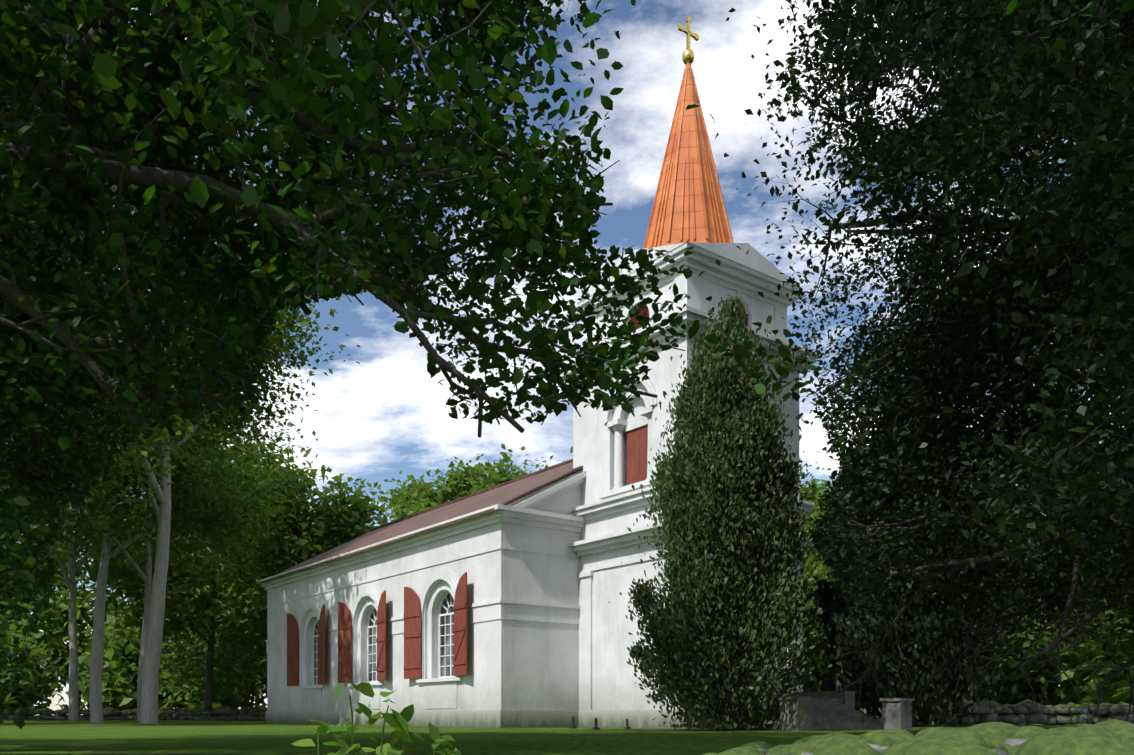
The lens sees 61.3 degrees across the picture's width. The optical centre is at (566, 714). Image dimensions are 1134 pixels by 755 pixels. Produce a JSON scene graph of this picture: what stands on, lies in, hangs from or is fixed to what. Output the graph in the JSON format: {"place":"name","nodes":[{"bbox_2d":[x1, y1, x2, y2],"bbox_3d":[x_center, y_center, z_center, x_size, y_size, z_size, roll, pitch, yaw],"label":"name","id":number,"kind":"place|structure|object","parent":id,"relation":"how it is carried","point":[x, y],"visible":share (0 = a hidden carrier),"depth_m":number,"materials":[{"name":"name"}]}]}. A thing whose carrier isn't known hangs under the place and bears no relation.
{"place":"outdoors","nodes":[
{"label":"outdoors","id":0,"kind":"place"},
{"bbox_2d":[267,522,580,710],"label":"church nave walls","id":1,"kind":"structure","parent":0,"point":[520,665],"depth_m":31.13,"materials":[{"name":"white paint"}]},
{"bbox_2d":[287,572,466,685],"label":"window shutters","id":2,"kind":"object","parent":1,"relation":"attached to","point":[412,639],"visible":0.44,"depth_m":35.05,"materials":[{"name":"red wood"}]},
{"bbox_2d":[312,591,454,685],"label":"window frames","id":3,"kind":"structure","parent":1,"relation":"in","point":[374,625],"depth_m":37.20,"materials":[{"name":"white wood"}]},
{"bbox_2d":[314,593,453,684],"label":"window panes","id":4,"kind":"structure","parent":3,"relation":"in","point":[443,611],"depth_m":33.19,"materials":[{"name":"grey glass"}]},
{"bbox_2d":[258,462,582,583],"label":"roof","id":5,"kind":"structure","parent":1,"relation":"on","point":[507,493],"depth_m":36.67,"materials":[{"name":"brown metal"}]},
{"bbox_2d":[371,459,572,530],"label":"roof ridge","id":6,"kind":"structure","parent":5,"relation":"on","point":[496,486],"depth_m":40.66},
{"bbox_2d":[258,242,819,709],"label":"church","id":7,"kind":"structure","parent":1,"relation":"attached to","point":[602,524],"depth_m":30.12,"materials":[{"name":"white paint"}]},
{"bbox_2d":[646,62,730,247],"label":"church spire","id":8,"kind":"structure","parent":7,"relation":"on","point":[699,228],"depth_m":30.02,"materials":[{"name":"orange metal"}]},
{"bbox_2d":[643,67,733,248],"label":"spire roof seams","id":9,"kind":"object","parent":8,"relation":"attached to","point":[701,187],"visible":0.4,"depth_m":30.11,"materials":[{"name":"orange metal"}]},
{"bbox_2d":[678,16,698,64],"bbox_3d":[3.911,-21.693,30.849,0.843,1.545,0.399,0,0,-16],"label":"cross","id":10,"kind":"object","parent":8,"relation":"on","point":[688,54],"visible":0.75,"depth_m":30.80,"materials":[{"name":"gold metal"}]},
{"bbox_2d":[0,715,1085,754],"bbox_3d":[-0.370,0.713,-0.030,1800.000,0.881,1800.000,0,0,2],"label":"ground","id":11,"kind":"structure","parent":0,"point":[161,737],"depth_m":15.99,"materials":[{"name":"green plant"}]},
{"bbox_2d":[0,550,59,635],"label":"tree leaves","id":12,"kind":"object","parent":11,"relation":"on","point":[2,586],"depth_m":111.89,"materials":[{"name":"green plant"}]},
{"bbox_2d":[2,547,59,668],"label":"tree leaves","id":13,"kind":"object","parent":11,"relation":"on","point":[34,620],"visible":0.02,"depth_m":121.73,"materials":[{"name":"green plant"}]},
{"bbox_2d":[0,610,68,706],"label":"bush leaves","id":14,"kind":"object","parent":11,"relation":"on","point":[10,631],"depth_m":89.04,"materials":[{"name":"green plant"}]},
{"bbox_2d":[0,598,82,714],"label":"bush leaves","id":15,"kind":"object","parent":11,"relation":"on","point":[30,645],"visible":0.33,"depth_m":83.42,"materials":[{"name":"green plant"}]},
{"bbox_2d":[2,338,94,567],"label":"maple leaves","id":16,"kind":"object","parent":11,"relation":"on","point":[70,529],"depth_m":45.31,"materials":[{"name":"green plant"}]},
{"bbox_2d":[7,527,143,714],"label":"tree leaves","id":17,"kind":"object","parent":11,"relation":"on","point":[61,618],"depth_m":111.27,"materials":[{"name":"green plant"}]},
{"bbox_2d":[20,487,154,720],"bbox_3d":[-34.639,-13.415,63.729,13.264,27.937,17.990,0,0,2],"label":"tree","id":18,"kind":"object","parent":11,"relation":"on","point":[73,714],"depth_m":63.33,"materials":[{"name":"plant"}]},
{"bbox_2d":[55,601,192,715],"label":"bush leaves","id":19,"kind":"object","parent":11,"relation":"on","point":[118,694],"depth_m":86.14,"materials":[{"name":"green plant"}]},
{"bbox_2d":[0,177,260,543],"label":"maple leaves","id":20,"kind":"object","parent":11,"relation":"on","point":[138,466],"depth_m":35.90,"materials":[{"name":"green plant"}]},
{"bbox_2d":[2,226,296,722],"bbox_3d":[-23.305,-12.847,47.049,16.804,26.817,19.907,0,0,2],"label":"tree","id":21,"kind":"object","parent":11,"relation":"on","point":[185,520],"depth_m":48.64,"materials":[{"name":"green plant"}]},
{"bbox_2d":[77,513,247,708],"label":"tree leaves","id":22,"kind":"object","parent":11,"relation":"on","point":[108,614],"depth_m":104.64,"materials":[{"name":"green plant"}]},
{"bbox_2d":[35,243,315,720],"bbox_3d":[-24.616,-15.010,60.273,19.293,31.114,19.876,0,0,2],"label":"tree","id":23,"kind":"object","parent":11,"relation":"on","point":[256,497],"depth_m":58.63,"materials":[{"name":"green plant"}]},
{"bbox_2d":[6,151,360,723],"bbox_3d":[-17.897,-13.739,42.636,16.740,28.642,16.376,0,0,2],"label":"tree","id":24,"kind":"object","parent":11,"relation":"on","point":[276,346],"depth_m":43.87,"materials":[{"name":"green plant"}]},
{"bbox_2d":[105,582,266,715],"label":"bush leaves","id":25,"kind":"object","parent":11,"relation":"on","point":[240,699],"depth_m":82.92,"materials":[{"name":"green plant"}]},
{"bbox_2d":[59,414,315,719],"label":"tree leaves","id":26,"kind":"object","parent":11,"relation":"on","point":[179,600],"depth_m":70.24,"materials":[{"name":"green plant"}]},
{"bbox_2d":[121,581,266,708],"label":"bush leaves","id":27,"kind":"object","parent":11,"relation":"on","point":[127,629],"visible":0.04,"depth_m":90.26,"materials":[{"name":"green plant"}]},
{"bbox_2d":[185,512,309,707],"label":"tree leaves","id":28,"kind":"object","parent":11,"relation":"on","point":[240,572],"depth_m":105.70,"materials":[{"name":"green plant"}]},
{"bbox_2d":[211,437,414,678],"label":"tree leaves","id":29,"kind":"object","parent":11,"relation":"on","point":[346,517],"depth_m":68.18,"materials":[{"name":"green plant"}]},
{"bbox_2d":[317,694,404,754],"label":"sapling stems","id":30,"kind":"object","parent":11,"relation":"on","point":[381,748],"visible":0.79,"depth_m":3.06,"materials":[{"name":"green plant"}]},
{"bbox_2d":[291,677,423,754],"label":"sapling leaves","id":31,"kind":"object","parent":30,"relation":"on","point":[397,720],"visible":0.96,"depth_m":3.05,"materials":[{"name":"green plant"}]},
{"bbox_2d":[372,486,437,526],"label":"tree leaves","id":32,"kind":"object","parent":11,"relation":"on","point":[404,512],"visible":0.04,"depth_m":76.30,"materials":[{"name":"green plant"}]},
{"bbox_2d":[376,454,493,522],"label":"tree leaves","id":33,"kind":"object","parent":11,"relation":"on","point":[416,493],"depth_m":116.52,"materials":[{"name":"green plant"}]},
{"bbox_2d":[428,722,460,754],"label":"leaves","id":34,"kind":"object","parent":11,"relation":"on","point":[435,734],"visible":1,"depth_m":3.24,"materials":[{"name":"green plant"}]},
{"bbox_2d":[265,710,690,728],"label":"building plinth","id":35,"kind":"structure","parent":11,"relation":"on","point":[526,718],"depth_m":30.66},
{"bbox_2d":[271,723,690,729],"bbox_3d":[-2.205,0.474,38.918,12.050,0.112,26.200,0,0,-37],"label":"drip strip","id":36,"kind":"object","parent":11,"relation":"on","point":[486,727],"depth_m":30.26,"materials":[{"name":"gravel"}]},
{"bbox_2d":[439,443,572,496],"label":"tree leaves","id":37,"kind":"object","parent":11,"relation":"on","point":[503,475],"visible":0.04,"depth_m":76.22,"materials":[{"name":"green plant"}]},
{"bbox_2d":[0,699,1133,725],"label":"stone wall","id":38,"kind":"structure","parent":11,"relation":"on","point":[1071,713],"depth_m":37.26,"materials":[{"name":"grey stone"}]},
{"bbox_2d":[0,0,1133,728],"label":"tree","id":39,"kind":"object","parent":11,"relation":"on","point":[230,58],"depth_m":7.73,"materials":[{"name":"green plant"}]},
{"bbox_2d":[569,717,630,729],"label":"grave markers","id":40,"kind":"object","parent":11,"relation":"on","point":[595,727],"visible":0.71,"depth_m":27.76,"materials":[{"name":"grey stone"}]},
{"bbox_2d":[608,290,835,730],"bbox_3d":[4.143,-5.121,24.955,5.146,11.265,5.614,0,0,2],"label":"conifer tree","id":41,"kind":"object","parent":11,"relation":"on","point":[711,447],"depth_m":23.75,"materials":[{"name":"green plant"}]},
{"bbox_2d":[691,690,914,730],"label":"stone steps","id":42,"kind":"structure","parent":11,"relation":"on","point":[797,709],"depth_m":26.83,"materials":[{"name":"grey stone"}]},
{"bbox_2d":[803,554,828,686],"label":"tree leaves","id":43,"kind":"object","parent":11,"relation":"on","point":[810,652],"depth_m":82.91,"materials":[{"name":"green plant"}]},
{"bbox_2d":[799,458,832,560],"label":"tree leaves","id":44,"kind":"object","parent":11,"relation":"on","point":[817,468],"depth_m":106.32,"materials":[{"name":"green plant"}]},
{"bbox_2d":[799,468,837,598],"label":"tree leaves","id":45,"kind":"object","parent":11,"relation":"on","point":[815,489],"visible":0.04,"depth_m":102.92,"materials":[{"name":"green plant"}]},
{"bbox_2d":[754,697,883,729],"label":"entrance steps","id":46,"kind":"structure","parent":11,"relation":"on","point":[834,714],"depth_m":27.00,"materials":[{"name":"grey stone"}]},
{"bbox_2d":[803,647,842,691],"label":"bush leaves","id":47,"kind":"object","parent":11,"relation":"on","point":[815,686],"visible":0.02,"depth_m":82.57,"materials":[{"name":"green plant"}]},
{"bbox_2d":[799,496,850,690],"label":"tree leaves","id":48,"kind":"object","parent":11,"relation":"on","point":[819,570],"depth_m":75.19,"materials":[{"name":"green plant"}]},
{"bbox_2d":[526,0,1133,732],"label":"tree","id":49,"kind":"object","parent":11,"relation":"on","point":[1024,90],"depth_m":14.74,"materials":[{"name":"green plant"}]},
{"bbox_2d":[809,650,878,707],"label":"bush leaves","id":50,"kind":"object","parent":11,"relation":"on","point":[831,680],"visible":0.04,"depth_m":86.23,"materials":[{"name":"green plant"}]},
{"bbox_2d":[803,376,1029,726],"bbox_3d":[11.957,-5.676,32.388,7.600,12.376,6.706,0,0,2],"label":"tree","id":51,"kind":"object","parent":11,"relation":"on","point":[836,614],"depth_m":30.96,"materials":[{"name":"green plant"}]},
{"bbox_2d":[701,719,1133,754],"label":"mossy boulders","id":52,"kind":"object","parent":11,"relation":"on","point":[1112,737],"visible":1,"depth_m":4.00,"materials":[{"name":"plant"}]},
{"bbox_2d":[958,621,1074,705],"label":"bush leaves","id":53,"kind":"object","parent":11,"relation":"on","point":[1012,680],"depth_m":85.69,"materials":[{"name":"green plant"}]},
{"bbox_2d":[958,442,1077,700],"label":"tree leaves","id":54,"kind":"object","parent":11,"relation":"on","point":[1016,638],"depth_m":74.59,"materials":[{"name":"green plant"}]},
{"bbox_2d":[929,135,1133,579],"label":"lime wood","id":55,"kind":"object","parent":11,"relation":"on","point":[1058,296],"depth_m":35.90,"materials":[{"name":"brown plant"}]},
{"bbox_2d":[857,53,1133,625],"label":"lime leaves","id":56,"kind":"object","parent":55,"relation":"attached to","point":[987,211],"visible":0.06,"depth_m":36.24,"materials":[{"name":"green plant"}]},
{"bbox_2d":[996,385,1131,704],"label":"tree leaves","id":57,"kind":"object","parent":11,"relation":"on","point":[1091,657],"depth_m":69.46,"materials":[{"name":"green plant"}]},
{"bbox_2d":[1018,624,1125,705],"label":"bush leaves","id":58,"kind":"object","parent":11,"relation":"on","point":[1054,699],"visible":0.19,"depth_m":81.85,"materials":[{"name":"green plant"}]},
{"bbox_2d":[1015,390,1133,678],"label":"tree leaves","id":59,"kind":"object","parent":11,"relation":"on","point":[1123,641],"depth_m":56.83,"materials":[{"name":"green plant"}]},
{"bbox_2d":[1035,613,1133,704],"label":"bush leaves","id":60,"kind":"object","parent":11,"relation":"on","point":[1117,690],"visible":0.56,"depth_m":58.79,"materials":[{"name":"green plant"}]},
{"bbox_2d":[20,0,1123,714],"label":"sky","id":61,"kind":"structure","parent":0,"point":[381,416],"materials":[{"name":"blue"}]},
{"bbox_2d":[573,335,798,709],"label":"church tower walls","id":62,"kind":"structure","parent":0,"point":[614,685],"depth_m":29.97,"materials":[{"name":"white paint"}]},
{"bbox_2d":[627,302,759,693],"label":"church louvre doors","id":63,"kind":"structure","parent":62,"relation":"attached to","point":[637,443],"depth_m":29.63,"materials":[{"name":"red wood"}]},
{"bbox_2d":[604,277,773,342],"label":"church belfry walls","id":64,"kind":"structure","parent":0,"point":[763,310],"depth_m":28.78,"materials":[{"name":"white paint"}]}
]}

